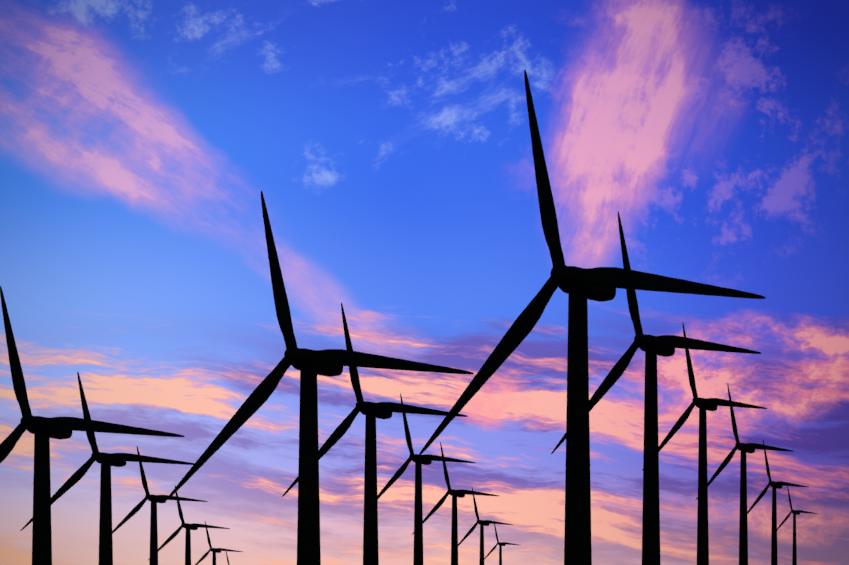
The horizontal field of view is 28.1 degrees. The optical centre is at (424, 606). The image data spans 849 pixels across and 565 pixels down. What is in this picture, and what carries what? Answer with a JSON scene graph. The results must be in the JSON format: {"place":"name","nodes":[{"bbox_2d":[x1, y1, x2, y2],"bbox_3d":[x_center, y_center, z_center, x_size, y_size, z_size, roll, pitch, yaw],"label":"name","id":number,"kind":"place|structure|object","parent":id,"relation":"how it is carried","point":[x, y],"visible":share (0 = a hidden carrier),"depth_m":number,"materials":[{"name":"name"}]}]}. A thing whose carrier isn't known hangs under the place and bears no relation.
{"place":"outdoors","nodes":[
{"label":"outdoors","id":0,"kind":"place"},
{"bbox_2d":[0,0,848,564],"label":"sky","id":1,"kind":"structure","parent":0,"point":[387,144],"materials":[{"name":"blue"}]},
{"label":"ground","id":2,"kind":"structure","parent":0,"visible":0},
{"bbox_2d":[0,286,184,564],"bbox_3d":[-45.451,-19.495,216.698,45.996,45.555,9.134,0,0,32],"label":"turbine","id":3,"kind":"object","parent":2,"relation":"on","point":[43,430],"visible":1,"depth_m":217.67,"materials":[{"name":"paint"}]},
{"bbox_2d":[20,372,194,564],"bbox_3d":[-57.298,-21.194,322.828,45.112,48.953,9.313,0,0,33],"label":"turbine","id":4,"kind":"object","parent":2,"relation":"on","point":[106,461],"visible":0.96,"depth_m":323.79,"materials":[{"name":"paint"}]},
{"bbox_2d":[112,446,207,564],"bbox_3d":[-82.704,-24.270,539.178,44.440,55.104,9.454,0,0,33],"label":"turbine","id":5,"kind":"object","parent":2,"relation":"on","point":[154,500],"visible":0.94,"depth_m":540.14,"materials":[{"name":"paint"}]},
{"bbox_2d":[147,486,229,564],"bbox_3d":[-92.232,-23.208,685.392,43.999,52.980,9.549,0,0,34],"label":"turbine","id":6,"kind":"object","parent":2,"relation":"on","point":[188,527],"visible":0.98,"depth_m":686.35,"materials":[{"name":"paint"}]},
{"bbox_2d":[195,522,241,564],"bbox_3d":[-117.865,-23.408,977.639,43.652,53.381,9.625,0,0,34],"label":"turbine","id":7,"kind":"object","parent":2,"relation":"on","point":[216,550],"visible":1,"depth_m":978.57,"materials":[{"name":"paint"}]},
{"bbox_2d":[166,191,473,564],"bbox_3d":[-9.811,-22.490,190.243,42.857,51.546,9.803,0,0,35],"label":"turbine","id":8,"kind":"object","parent":2,"relation":"on","point":[310,364],"visible":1,"depth_m":191.13,"materials":[{"name":"paint"}]},
{"bbox_2d":[282,302,467,564],"bbox_3d":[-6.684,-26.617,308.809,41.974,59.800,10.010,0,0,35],"label":"turbine","id":9,"kind":"object","parent":2,"relation":"on","point":[372,411],"visible":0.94,"depth_m":309.60,"materials":[{"name":"paint"}]},
{"bbox_2d":[377,393,475,564],"bbox_3d":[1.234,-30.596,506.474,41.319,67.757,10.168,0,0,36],"label":"turbine","id":10,"kind":"object","parent":2,"relation":"on","point":[424,459],"visible":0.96,"depth_m":507.24,"materials":[{"name":"paint"}]},
{"bbox_2d":[412,442,498,564],"bbox_3d":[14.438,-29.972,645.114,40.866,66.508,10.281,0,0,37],"label":"turbine","id":11,"kind":"object","parent":2,"relation":"on","point":[455,494],"visible":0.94,"depth_m":645.88,"materials":[{"name":"paint"}]},
{"bbox_2d":[458,488,512,564],"bbox_3d":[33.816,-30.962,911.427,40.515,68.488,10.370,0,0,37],"label":"turbine","id":12,"kind":"object","parent":2,"relation":"on","point":[482,523],"visible":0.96,"depth_m":912.22,"materials":[{"name":"paint"}]},
{"bbox_2d":[484,524,517,564],"bbox_3d":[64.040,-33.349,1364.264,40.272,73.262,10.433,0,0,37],"label":"turbine","id":13,"kind":"object","parent":2,"relation":"on","point":[500,544],"visible":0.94,"depth_m":1365.14,"materials":[{"name":"paint"}]},
{"bbox_2d":[418,70,765,564],"bbox_3d":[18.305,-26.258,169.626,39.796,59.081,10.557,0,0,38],"label":"turbine","id":14,"kind":"object","parent":2,"relation":"on","point":[579,286],"visible":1,"depth_m":170.37,"materials":[{"name":"paint"}]},
{"bbox_2d":[551,211,761,564],"bbox_3d":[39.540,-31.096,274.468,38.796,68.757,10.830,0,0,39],"label":"turbine","id":15,"kind":"object","parent":2,"relation":"on","point":[652,347],"visible":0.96,"depth_m":275.11,"materials":[{"name":"paint"}]},
{"bbox_2d":[642,324,766,564],"bbox_3d":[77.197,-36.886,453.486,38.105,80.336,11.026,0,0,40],"label":"turbine","id":16,"kind":"object","parent":2,"relation":"on","point":[703,405],"visible":0.94,"depth_m":454.09,"materials":[{"name":"paint"}]},
{"bbox_2d":[695,383,793,564],"bbox_3d":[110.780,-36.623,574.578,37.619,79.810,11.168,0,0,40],"label":"turbine","id":17,"kind":"object","parent":2,"relation":"on","point":[744,448],"visible":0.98,"depth_m":575.21,"materials":[{"name":"paint"}]},
{"bbox_2d":[747,440,807,564],"bbox_3d":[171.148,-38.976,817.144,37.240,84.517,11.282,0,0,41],"label":"turbine","id":18,"kind":"object","parent":2,"relation":"on","point":[774,485],"visible":0.92,"depth_m":817.77,"materials":[{"name":"paint"}]},
{"bbox_2d":[777,486,817,564],"bbox_3d":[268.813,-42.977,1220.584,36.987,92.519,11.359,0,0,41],"label":"turbine","id":19,"kind":"object","parent":2,"relation":"on","point":[794,552],"visible":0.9,"depth_m":1221.20,"materials":[{"name":"paint"}]}
]}

